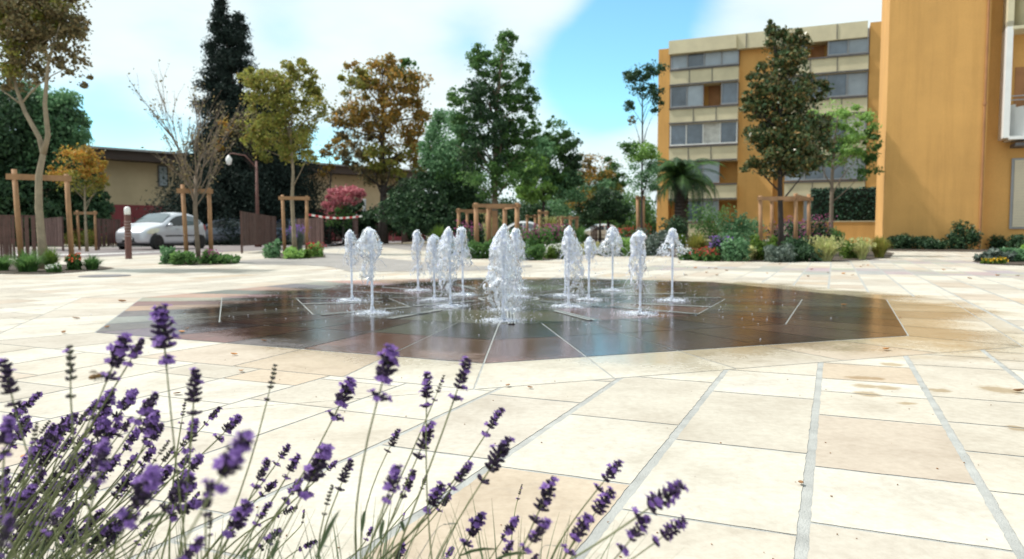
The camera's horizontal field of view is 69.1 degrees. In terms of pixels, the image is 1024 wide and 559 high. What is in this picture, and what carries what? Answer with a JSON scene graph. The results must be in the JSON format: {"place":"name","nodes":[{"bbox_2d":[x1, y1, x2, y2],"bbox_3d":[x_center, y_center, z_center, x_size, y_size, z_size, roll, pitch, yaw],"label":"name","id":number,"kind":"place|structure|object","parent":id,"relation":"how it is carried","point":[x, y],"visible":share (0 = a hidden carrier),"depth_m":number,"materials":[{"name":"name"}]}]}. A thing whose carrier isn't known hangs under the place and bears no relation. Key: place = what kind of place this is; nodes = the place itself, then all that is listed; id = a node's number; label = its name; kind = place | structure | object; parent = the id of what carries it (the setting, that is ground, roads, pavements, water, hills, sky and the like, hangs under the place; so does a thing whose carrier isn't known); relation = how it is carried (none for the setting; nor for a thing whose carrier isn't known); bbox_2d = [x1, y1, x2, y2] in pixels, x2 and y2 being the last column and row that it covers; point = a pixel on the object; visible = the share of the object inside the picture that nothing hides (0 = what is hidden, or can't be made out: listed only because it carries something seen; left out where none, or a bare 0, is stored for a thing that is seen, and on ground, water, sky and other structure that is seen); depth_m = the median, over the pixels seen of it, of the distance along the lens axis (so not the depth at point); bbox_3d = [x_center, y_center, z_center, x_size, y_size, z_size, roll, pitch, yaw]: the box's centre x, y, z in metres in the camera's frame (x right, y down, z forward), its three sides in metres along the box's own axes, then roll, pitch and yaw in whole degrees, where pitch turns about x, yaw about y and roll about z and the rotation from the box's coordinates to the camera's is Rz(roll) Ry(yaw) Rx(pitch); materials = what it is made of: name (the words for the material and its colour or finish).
{"place":"outdoors","nodes":[
{"label":"outdoors","id":0,"kind":"place"},
{"bbox_2d":[0,247,57,271],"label":"shrub","id":1,"kind":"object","parent":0,"point":[24,262],"depth_m":11.85,"materials":[{"name":"green plant"}]},
{"bbox_2d":[0,264,110,273],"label":"soil","id":2,"kind":"structure","parent":0,"point":[12,269],"depth_m":12.29,"materials":[{"name":"brown soil"}]},
{"bbox_2d":[6,169,73,257],"bbox_3d":[-8.321,-1.050,13.134,0.988,1.756,0.121,-2,4,-31],"label":"tree stake frame","id":3,"kind":"object","parent":2,"relation":"on","point":[14,176],"visible":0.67,"depth_m":13.00,"materials":[{"name":"brown wood"}]},
{"bbox_2d":[0,0,93,268],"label":"plane tree","id":4,"kind":"object","parent":2,"relation":"on","point":[36,26],"visible":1,"depth_m":12.57,"materials":[{"name":"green plant"}]},
{"bbox_2d":[182,261,236,264],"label":"soil","id":5,"kind":"structure","parent":0,"point":[207,264],"depth_m":14.65,"materials":[{"name":"brown soil"}]},
{"bbox_2d":[168,250,198,264],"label":"shrub","id":6,"kind":"object","parent":5,"relation":"on","point":[183,257],"visible":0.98,"depth_m":14.58,"materials":[{"name":"green plant"}]},
{"bbox_2d":[127,59,255,260],"bbox_3d":[-6.838,-2.436,15.882,2.435,4.246,2.096,0,4,0],"label":"bare tree","id":7,"kind":"object","parent":5,"relation":"on","point":[195,192],"visible":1,"depth_m":15.88,"materials":[{"name":"brown plant"}]},
{"bbox_2d":[176,184,212,250],"bbox_3d":[-6.825,-1.197,16.038,0.722,1.690,0.109,-1,4,-22],"label":"tree stake frame","id":8,"kind":"object","parent":5,"relation":"on","point":[182,190],"visible":0.7,"depth_m":15.95,"materials":[{"name":"brown wood"}]},
{"bbox_2d":[9,239,427,257],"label":"road","id":9,"kind":"structure","parent":0,"point":[101,252],"depth_m":28.66,"materials":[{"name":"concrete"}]},
{"bbox_2d":[44,217,63,250],"bbox_3d":[-16.815,-1.663,27.180,0.075,1.200,3.516,-3,5,-42],"label":"slatted fence","id":10,"kind":"object","parent":9,"relation":"on","point":[54,230],"visible":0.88,"depth_m":26.71,"materials":[{"name":"wood"}]},
{"bbox_2d":[96,218,119,249],"bbox_3d":[-15.446,-1.733,28.474,0.075,1.180,1.472,0,4,2],"label":"slatted fence","id":11,"kind":"object","parent":9,"relation":"on","point":[107,231],"visible":0.89,"depth_m":28.34,"materials":[{"name":"wood"}]},
{"bbox_2d":[115,212,205,249],"bbox_3d":[-13.953,-1.929,29.557,2.013,1.520,3.455,1,4,17],"label":"hatchback car","id":12,"kind":"object","parent":9,"relation":"on","point":[155,231],"visible":0.89,"depth_m":28.88,"materials":[{"name":"silver metal"}]},
{"bbox_2d":[205,218,240,244],"bbox_3d":[-15.771,-2.570,39.910,3.455,1.520,2.013,-1,4,-15],"label":"hatchback car","id":13,"kind":"object","parent":9,"relation":"on","point":[216,234],"visible":0.16,"depth_m":39.24,"materials":[{"name":"grey paint"}]},
{"bbox_2d":[122,0,346,245],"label":"conifer tree","id":14,"kind":"object","parent":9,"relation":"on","point":[233,194],"visible":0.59,"depth_m":41.21,"materials":[{"name":"green plant"}]},
{"bbox_2d":[278,253,324,257],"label":"soil","id":15,"kind":"structure","parent":0,"point":[282,255],"depth_m":19.71,"materials":[{"name":"brown soil"}]},
{"bbox_2d":[234,56,336,250],"bbox_3d":[-6.760,-3.684,22.441,3.009,5.930,2.024,0,4,0],"label":"ash tree","id":16,"kind":"object","parent":15,"relation":"on","point":[283,93],"visible":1,"depth_m":22.02,"materials":[{"name":"green plant"}]},
{"bbox_2d":[278,195,309,251],"bbox_3d":[-6.328,-1.577,21.638,0.880,1.756,0.122,-1,4,-17],"label":"tree stake frame","id":17,"kind":"object","parent":15,"relation":"on","point":[282,198],"visible":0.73,"depth_m":21.55,"materials":[{"name":"brown wood"}]},
{"bbox_2d":[0,0,881,227],"label":"sky","id":18,"kind":"structure","parent":0,"point":[578,51],"materials":[{"name":"blue"}]},
{"bbox_2d":[0,245,1023,558],"bbox_3d":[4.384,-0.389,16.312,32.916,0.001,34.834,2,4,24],"label":"plaza paving","id":19,"kind":"structure","parent":0,"point":[756,487],"depth_m":2.50,"materials":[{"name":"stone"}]},
{"bbox_2d":[0,215,35,258],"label":"slatted fence","id":20,"kind":"object","parent":19,"relation":"on","point":[9,238],"visible":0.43,"depth_m":17.11,"materials":[{"name":"wood"}]},
{"bbox_2d":[0,332,242,558],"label":"lavender plant","id":21,"kind":"object","parent":19,"relation":"on","point":[48,442],"visible":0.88,"depth_m":1.14,"materials":[{"name":"purple plant"}]},
{"bbox_2d":[124,207,131,258],"bbox_3d":[-9.372,-1.141,18.133,0.158,1.276,0.154,0,4,0],"label":"lamp bollard","id":22,"kind":"object","parent":19,"relation":"on","point":[127,233],"visible":0.99,"depth_m":18.08,"materials":[{"name":"metal"}]},
{"bbox_2d":[0,303,374,558],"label":"lavender plant","id":23,"kind":"object","parent":19,"relation":"on","point":[149,478],"visible":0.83,"depth_m":0.89,"materials":[{"name":"purple plant"}]},
{"bbox_2d":[240,211,276,252],"bbox_3d":[-9.130,-1.712,27.000,0.075,1.320,7.648,-1,4,-10],"label":"slatted fence","id":24,"kind":"object","parent":19,"relation":"on","point":[263,227],"visible":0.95,"depth_m":26.03,"materials":[{"name":"wood"}]},
{"bbox_2d":[296,218,323,248],"bbox_3d":[-8.730,-2.006,32.076,0.077,1.280,3.308,-2,4,-34],"label":"slatted fence","id":25,"kind":"object","parent":19,"relation":"on","point":[317,224],"visible":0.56,"depth_m":31.49,"materials":[{"name":"wood"}]},
{"bbox_2d":[140,343,531,558],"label":"lavender plant","id":26,"kind":"object","parent":19,"relation":"on","point":[389,359],"visible":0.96,"depth_m":1.05,"materials":[{"name":"purple plant"}]},
{"bbox_2d":[239,252,531,270],"bbox_3d":[-4.442,-0.474,17.628,4.564,0.001,13.026,-2,4,-34],"label":"grey paving band","id":27,"kind":"object","parent":19,"relation":"on","point":[334,260],"visible":0.59,"depth_m":15.29,"materials":[{"name":"grey stone"}]},
{"bbox_2d":[94,278,908,363],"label":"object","id":28,"kind":"object","parent":19,"relation":"on","point":[504,324],"visible":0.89,"depth_m":5.07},
{"bbox_2d":[97,277,906,362],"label":"fountain floor","id":29,"kind":"structure","parent":28,"relation":"on","point":[509,346],"depth_m":5.35,"materials":[{"name":"stone"}]},
{"bbox_2d":[325,229,377,301],"bbox_3d":[-1.476,-0.133,6.835,0.480,0.666,0.523,0,4,0],"label":"water jet","id":30,"kind":"object","parent":29,"relation":"on","point":[350,240],"visible":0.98,"depth_m":6.80,"materials":[{"name":"liquid"}]},
{"bbox_2d":[345,227,401,315],"bbox_3d":[-1.087,-0.072,5.746,0.509,0.677,0.495,0,4,0],"label":"water jet","id":31,"kind":"object","parent":29,"relation":"on","point":[372,241],"visible":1,"depth_m":5.73,"materials":[{"name":"liquid"}]},
{"bbox_2d":[397,230,437,291],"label":"water jet","id":32,"kind":"object","parent":29,"relation":"on","point":[417,249],"visible":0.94,"depth_m":8.00,"materials":[{"name":"liquid"}]},
{"bbox_2d":[417,234,463,300],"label":"water jet","id":33,"kind":"object","parent":29,"relation":"on","point":[433,250],"visible":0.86,"depth_m":6.88,"materials":[{"name":"liquid"}]},
{"bbox_2d":[424,226,478,308],"bbox_3d":[-0.518,-0.109,6.264,0.520,0.688,0.506,0,4,0],"label":"water jet","id":34,"kind":"object","parent":29,"relation":"on","point":[448,238],"visible":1,"depth_m":6.24,"materials":[{"name":"liquid"}]},
{"bbox_2d":[448,226,483,295],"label":"water jet","id":35,"kind":"object","parent":29,"relation":"on","point":[461,238],"visible":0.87,"depth_m":7.43,"materials":[{"name":"liquid"}]},
{"bbox_2d":[467,223,538,323],"bbox_3d":[-0.065,-0.047,5.210,0.515,0.696,0.511,0,4,0],"label":"water jet","id":36,"kind":"object","parent":29,"relation":"on","point":[504,241],"visible":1,"depth_m":5.20,"materials":[{"name":"liquid"}]},
{"bbox_2d":[478,244,530,310],"bbox_3d":[-0.033,-0.034,6.016,0.463,0.572,0.520,-1,4,-17],"label":"water jet","id":37,"kind":"object","parent":29,"relation":"on","point":[506,292],"visible":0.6,"depth_m":5.98,"materials":[{"name":"liquid"}]},
{"bbox_2d":[302,285,719,323],"bbox_3d":[-0.031,0.175,7.089,3.801,0.001,3.801,-2,4,-24],"label":"drain border","id":38,"kind":"object","parent":29,"relation":"on","point":[510,302],"visible":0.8,"depth_m":6.42,"materials":[{"name":"grey metal"}]},
{"bbox_2d":[301,285,697,322],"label":"drain channels","id":39,"kind":"object","parent":38,"relation":"on","point":[539,300],"visible":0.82,"depth_m":6.68,"materials":[{"name":"grey metal"}]},
{"bbox_2d":[498,228,536,297],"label":"water jet","id":40,"kind":"object","parent":29,"relation":"on","point":[516,236],"visible":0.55,"depth_m":7.22,"materials":[{"name":"liquid"}]},
{"bbox_2d":[539,226,599,308],"bbox_3d":[0.505,-0.111,6.261,0.562,0.694,0.499,0,4,0],"label":"water jet","id":41,"kind":"object","parent":29,"relation":"on","point":[569,237],"visible":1,"depth_m":6.23,"materials":[{"name":"liquid"}]},
{"bbox_2d":[561,237,610,300],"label":"water jet","id":42,"kind":"object","parent":29,"relation":"on","point":[588,248],"visible":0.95,"depth_m":6.89,"materials":[{"name":"liquid"}]},
{"bbox_2d":[594,226,628,291],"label":"water jet","id":43,"kind":"object","parent":29,"relation":"on","point":[612,235],"visible":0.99,"depth_m":8.00,"materials":[{"name":"liquid"}]},
{"bbox_2d":[614,230,669,317],"bbox_3d":[0.980,-0.054,5.692,0.541,0.653,0.524,0,4,0],"label":"water jet","id":44,"kind":"object","parent":29,"relation":"on","point":[639,252],"visible":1,"depth_m":5.68,"materials":[{"name":"liquid"}]},
{"bbox_2d":[646,228,690,301],"bbox_3d":[1.456,-0.137,6.816,0.492,0.677,0.582,0,4,0],"label":"water jet","id":45,"kind":"object","parent":29,"relation":"on","point":[672,237],"visible":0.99,"depth_m":6.81,"materials":[{"name":"liquid"}]},
{"bbox_2d":[362,371,688,558],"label":"lavender plant","id":46,"kind":"object","parent":19,"relation":"on","point":[674,491],"visible":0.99,"depth_m":1.00,"materials":[{"name":"purple plant"}]},
{"bbox_2d":[389,235,768,244],"bbox_3d":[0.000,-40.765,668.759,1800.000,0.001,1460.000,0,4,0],"label":"ground","id":47,"kind":"structure","parent":0,"point":[425,242],"depth_m":52.62,"materials":[{"name":"beige stone"}]},
{"bbox_2d":[0,77,115,246],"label":"willow tree","id":48,"kind":"object","parent":47,"relation":"on","point":[19,150],"visible":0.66,"depth_m":34.85,"materials":[{"name":"green plant"}]},
{"bbox_2d":[45,143,110,251],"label":"maple tree","id":49,"kind":"object","parent":47,"relation":"on","point":[85,156],"visible":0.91,"depth_m":25.22,"materials":[{"name":"orange plant"}]},
{"bbox_2d":[2,146,444,242],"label":"school building","id":50,"kind":"structure","parent":47,"relation":"on","point":[135,174],"depth_m":49.39,"materials":[{"name":"beige paint"}]},
{"bbox_2d":[215,112,276,212],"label":"street tree","id":51,"kind":"object","parent":47,"relation":"on","point":[262,158],"visible":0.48,"depth_m":39.58,"materials":[{"name":"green plant"}]},
{"bbox_2d":[317,133,350,243],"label":"autumn tree","id":52,"kind":"object","parent":47,"relation":"on","point":[334,141],"visible":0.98,"depth_m":41.61,"materials":[{"name":"green plant"}]},
{"bbox_2d":[320,184,366,244],"bbox_3d":[-9.025,-3.458,39.801,2.548,3.326,1.844,0,4,0],"label":"pink oleander","id":53,"kind":"object","parent":47,"relation":"on","point":[339,193],"visible":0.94,"depth_m":39.63,"materials":[{"name":"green plant"}]},
{"bbox_2d":[312,174,431,243],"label":"dark shrub tree","id":54,"kind":"object","parent":47,"relation":"on","point":[366,220],"visible":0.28,"depth_m":45.14,"materials":[{"name":"green plant"}]},
{"bbox_2d":[327,52,434,243],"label":"autumn tree","id":55,"kind":"object","parent":47,"relation":"on","point":[363,80],"visible":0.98,"depth_m":43.18,"materials":[{"name":"brown plant"}]},
{"bbox_2d":[373,108,489,243],"bbox_3d":[-3.933,-5.169,37.770,6.438,6.992,3.542,0,4,0],"label":"evergreen tree","id":56,"kind":"object","parent":47,"relation":"on","point":[421,209],"visible":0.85,"depth_m":37.26,"materials":[{"name":"green plant"}]},
{"bbox_2d":[559,153,628,242],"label":"maple tree","id":57,"kind":"object","parent":47,"relation":"on","point":[608,177],"visible":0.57,"depth_m":47.30,"materials":[{"name":"green plant"}]},
{"bbox_2d":[591,243,677,255],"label":"soil","id":58,"kind":"structure","parent":0,"point":[675,251],"depth_m":26.54,"materials":[{"name":"brown soil"}]},
{"bbox_2d":[568,187,633,243],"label":"oak tree","id":59,"kind":"object","parent":58,"relation":"on","point":[602,206],"visible":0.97,"depth_m":43.52,"materials":[{"name":"green plant"}]},
{"bbox_2d":[616,59,669,229],"bbox_3d":[4.175,-3.914,23.811,1.664,6.211,1.234,0,4,0],"label":"sapling tree","id":60,"kind":"object","parent":58,"relation":"on","point":[645,152],"visible":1,"depth_m":23.67,"materials":[{"name":"green plant"}]},
{"bbox_2d":[643,229,670,255],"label":"shrub","id":61,"kind":"object","parent":58,"relation":"on","point":[654,242],"visible":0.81,"depth_m":20.61,"materials":[{"name":"green plant"}]},
{"bbox_2d":[659,215,688,247],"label":"shrub","id":62,"kind":"object","parent":58,"relation":"on","point":[678,225],"visible":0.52,"depth_m":30.46,"materials":[{"name":"green plant"}]},
{"bbox_2d":[657,21,880,240],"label":"apartment building","id":63,"kind":"structure","parent":0,"point":[702,81],"depth_m":52.68,"materials":[{"name":"beige concrete"}]},
{"bbox_2d":[670,84,703,107],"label":"window","id":64,"kind":"structure","parent":63,"relation":"in","point":[679,95],"depth_m":53.87,"materials":[{"name":"grey glass"}]},
{"bbox_2d":[670,121,737,145],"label":"window","id":65,"kind":"structure","parent":63,"relation":"in","point":[716,132],"depth_m":53.54,"materials":[{"name":"grey glass"}]},
{"bbox_2d":[671,50,738,69],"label":"window","id":66,"kind":"structure","parent":63,"relation":"in","point":[721,58],"depth_m":53.21,"materials":[{"name":"grey glass"}]},
{"bbox_2d":[721,82,738,104],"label":"window","id":67,"kind":"structure","parent":63,"relation":"in","point":[729,90],"depth_m":52.71,"materials":[{"name":"grey glass"}]},
{"bbox_2d":[785,156,864,180],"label":"window","id":68,"kind":"structure","parent":63,"relation":"in","point":[837,172],"depth_m":50.23,"materials":[{"name":"grey glass"}]},
{"bbox_2d":[789,71,867,97],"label":"window","id":69,"kind":"structure","parent":63,"relation":"in","point":[856,83],"depth_m":49.67,"materials":[{"name":"grey glass"}]},
{"bbox_2d":[827,28,868,55],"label":"window","id":70,"kind":"structure","parent":63,"relation":"in","point":[861,45],"depth_m":49.49,"materials":[{"name":"grey glass"}]},
{"bbox_2d":[670,242,893,260],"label":"soil","id":71,"kind":"structure","parent":0,"point":[837,257],"depth_m":19.65,"materials":[{"name":"brown soil"}]},
{"bbox_2d":[639,157,725,243],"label":"palm tree","id":72,"kind":"object","parent":71,"relation":"on","point":[683,179],"visible":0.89,"depth_m":39.15,"materials":[{"name":"green plant"}]},
{"bbox_2d":[685,201,736,246],"bbox_3d":[8.703,-2.395,32.469,1.996,2.120,2.011,0,4,0],"label":"shrub","id":73,"kind":"object","parent":71,"relation":"on","point":[712,229],"visible":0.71,"depth_m":32.34,"materials":[{"name":"green plant"}]},
{"bbox_2d":[715,210,753,245],"bbox_3d":[6.989,-1.477,23.224,1.208,1.410,1.294,0,4,0],"label":"shrub","id":74,"kind":"object","parent":71,"relation":"on","point":[734,232],"visible":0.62,"depth_m":23.20,"materials":[{"name":"green plant"}]},
{"bbox_2d":[720,237,750,261],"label":"shrub","id":75,"kind":"object","parent":71,"relation":"on","point":[738,250],"visible":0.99,"depth_m":16.42,"materials":[{"name":"green plant"}]},
{"bbox_2d":[749,234,777,259],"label":"shrub","id":76,"kind":"object","parent":71,"relation":"on","point":[759,245],"visible":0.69,"depth_m":16.97,"materials":[{"name":"green plant"}]},
{"bbox_2d":[763,242,797,262],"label":"shrub","id":77,"kind":"object","parent":71,"relation":"on","point":[779,254],"visible":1,"depth_m":15.92,"materials":[{"name":"green plant"}]},
{"bbox_2d":[757,193,812,242],"bbox_3d":[7.809,-1.572,21.195,1.237,1.802,2.397,2,4,27],"label":"tree stake frame","id":78,"kind":"object","parent":71,"relation":"on","point":[796,198],"visible":0.77,"depth_m":20.41,"materials":[{"name":"brown wood"}]},
{"bbox_2d":[738,19,838,245],"bbox_3d":[7.748,-3.930,20.833,2.462,6.615,2.238,2,4,35],"label":"magnolia tree","id":79,"kind":"object","parent":71,"relation":"on","point":[793,150],"visible":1,"depth_m":20.50,"materials":[{"name":"green plant"}]},
{"bbox_2d":[780,235,822,261],"bbox_3d":[6.403,-0.678,16.581,0.972,0.638,1.053,0,4,0],"label":"shrub","id":80,"kind":"object","parent":71,"relation":"on","point":[803,249],"visible":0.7,"depth_m":16.43,"materials":[{"name":"green plant"}]},
{"bbox_2d":[792,214,837,244],"bbox_3d":[9.325,-1.423,23.257,1.270,1.323,1.102,0,4,0],"label":"flowering plant","id":81,"kind":"object","parent":71,"relation":"on","point":[820,231],"visible":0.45,"depth_m":23.09,"materials":[{"name":"pink plant"}]},
{"bbox_2d":[803,234,846,261],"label":"ornamental grass","id":82,"kind":"object","parent":71,"relation":"on","point":[829,248],"depth_m":16.43,"materials":[{"name":"plant"}]},
{"bbox_2d":[810,187,875,223],"bbox_3d":[18.116,-3.521,39.887,4.024,2.939,1.215,2,4,23],"label":"privacy hedge","id":83,"kind":"object","parent":71,"relation":"on","point":[854,204],"visible":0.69,"depth_m":39.79,"materials":[{"name":"green plant"}]},
{"bbox_2d":[812,221,874,244],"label":"boundary wall","id":84,"kind":"structure","parent":71,"relation":"on","point":[856,229],"depth_m":39.09,"materials":[{"name":"orange paint"}]},
{"bbox_2d":[807,98,883,238],"bbox_3d":[13.291,-4.205,29.798,3.137,6.058,1.791,0,4,0],"label":"birch tree","id":85,"kind":"object","parent":71,"relation":"on","point":[852,137],"visible":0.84,"depth_m":29.66,"materials":[{"name":"green plant"}]},
{"bbox_2d":[844,237,875,259],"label":"ornamental grass","id":86,"kind":"object","parent":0,"point":[862,249],"depth_m":17.52,"materials":[{"name":"plant"}]},
{"bbox_2d":[869,235,894,257],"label":"ornamental grass","id":87,"kind":"object","parent":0,"point":[881,247],"depth_m":18.63,"materials":[{"name":"green plant"}]},
{"bbox_2d":[887,249,987,251],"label":"soil","id":88,"kind":"structure","parent":0,"point":[979,250],"depth_m":26.50,"materials":[{"name":"brown soil"}]},
{"bbox_2d":[884,233,921,248],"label":"shrub","id":89,"kind":"object","parent":88,"relation":"on","point":[903,241],"visible":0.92,"depth_m":28.89,"materials":[{"name":"green plant"}]},
{"bbox_2d":[914,235,948,249],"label":"shrub","id":90,"kind":"object","parent":88,"relation":"on","point":[928,242],"visible":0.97,"depth_m":28.18,"materials":[{"name":"green plant"}]},
{"bbox_2d":[875,0,1023,248],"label":"gable building","id":91,"kind":"structure","parent":88,"relation":"on","point":[951,106],"depth_m":28.85,"materials":[{"name":"paint"}]},
{"bbox_2d":[1009,158,1023,228],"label":"window","id":92,"kind":"structure","parent":91,"relation":"in","point":[1016,214],"depth_m":28.53,"materials":[{"name":"grey metal"}]},
{"bbox_2d":[1014,67,1023,106],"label":"balcony door","id":93,"kind":"structure","parent":91,"relation":"in","point":[1019,71],"depth_m":28.36,"materials":[{"name":"wood"}]},
{"bbox_2d":[942,220,983,249],"bbox_3d":[17.297,-1.704,28.410,1.273,1.222,1.285,0,4,0],"label":"shrub","id":94,"kind":"object","parent":88,"relation":"on","point":[972,237],"visible":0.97,"depth_m":28.27,"materials":[{"name":"green plant"}]},
{"bbox_2d":[975,260,1023,264],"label":"soil","id":95,"kind":"structure","parent":0,"point":[1016,263],"depth_m":14.99,"materials":[{"name":"brown soil"}]},
{"bbox_2d":[972,247,1017,261],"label":"shrub","id":96,"kind":"object","parent":95,"relation":"on","point":[992,252],"visible":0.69,"depth_m":15.93,"materials":[{"name":"green plant"}]},
{"label":"soil","id":97,"kind":"structure","parent":0,"visible":0},
{"bbox_2d":[464,239,496,258],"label":"shrub","id":98,"kind":"object","parent":97,"relation":"on","point":[483,248],"visible":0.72,"depth_m":18.19,"materials":[{"name":"green plant"}]},
{"bbox_2d":[435,28,547,237],"bbox_3d":[-0.705,-4.785,25.765,3.535,7.709,2.653,2,4,32],"label":"plane tree","id":99,"kind":"object","parent":97,"relation":"on","point":[504,126],"visible":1,"depth_m":25.47,"materials":[{"name":"green plant"}]},
{"bbox_2d":[472,203,520,242],"bbox_3d":[-0.433,-1.482,21.903,1.359,1.533,2.238,0,4,0],"label":"tree stake frame","id":100,"kind":"object","parent":97,"relation":"on","point":[504,207],"visible":0.66,"depth_m":20.90,"materials":[{"name":"brown wood"}]},
{"bbox_2d":[520,243,545,259],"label":"shrub","id":101,"kind":"object","parent":97,"relation":"on","point":[537,251],"visible":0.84,"depth_m":17.14,"materials":[{"name":"green plant"}]},
{"bbox_2d":[518,223,557,253],"bbox_3d":[0.758,-1.103,20.733,1.240,0.972,1.340,0,4,0],"label":"flowering plant","id":102,"kind":"object","parent":97,"relation":"on","point":[531,237],"visible":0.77,"depth_m":20.56,"materials":[{"name":"green plant"}]},
{"bbox_2d":[511,115,589,228],"bbox_3d":[1.545,-4.448,33.799,3.929,6.042,2.412,0,4,0],"label":"lime tree","id":103,"kind":"object","parent":97,"relation":"on","point":[566,181],"visible":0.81,"depth_m":33.44,"materials":[{"name":"green plant"}]},
{"label":"car park","id":104,"kind":"structure","parent":0,"visible":0},
{"bbox_2d":[484,192,556,225],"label":"distant tree","id":105,"kind":"object","parent":104,"relation":"on","point":[528,208],"visible":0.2,"depth_m":69.99,"materials":[{"name":"green plant"}]},
{"bbox_2d":[521,193,597,235],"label":"distant tree","id":106,"kind":"object","parent":104,"relation":"on","point":[560,210],"visible":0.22,"depth_m":70.47,"materials":[{"name":"green plant"}]},
{"bbox_2d":[592,188,656,236],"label":"distant tree","id":107,"kind":"object","parent":104,"relation":"on","point":[650,218],"visible":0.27,"depth_m":70.33,"materials":[{"name":"green plant"}]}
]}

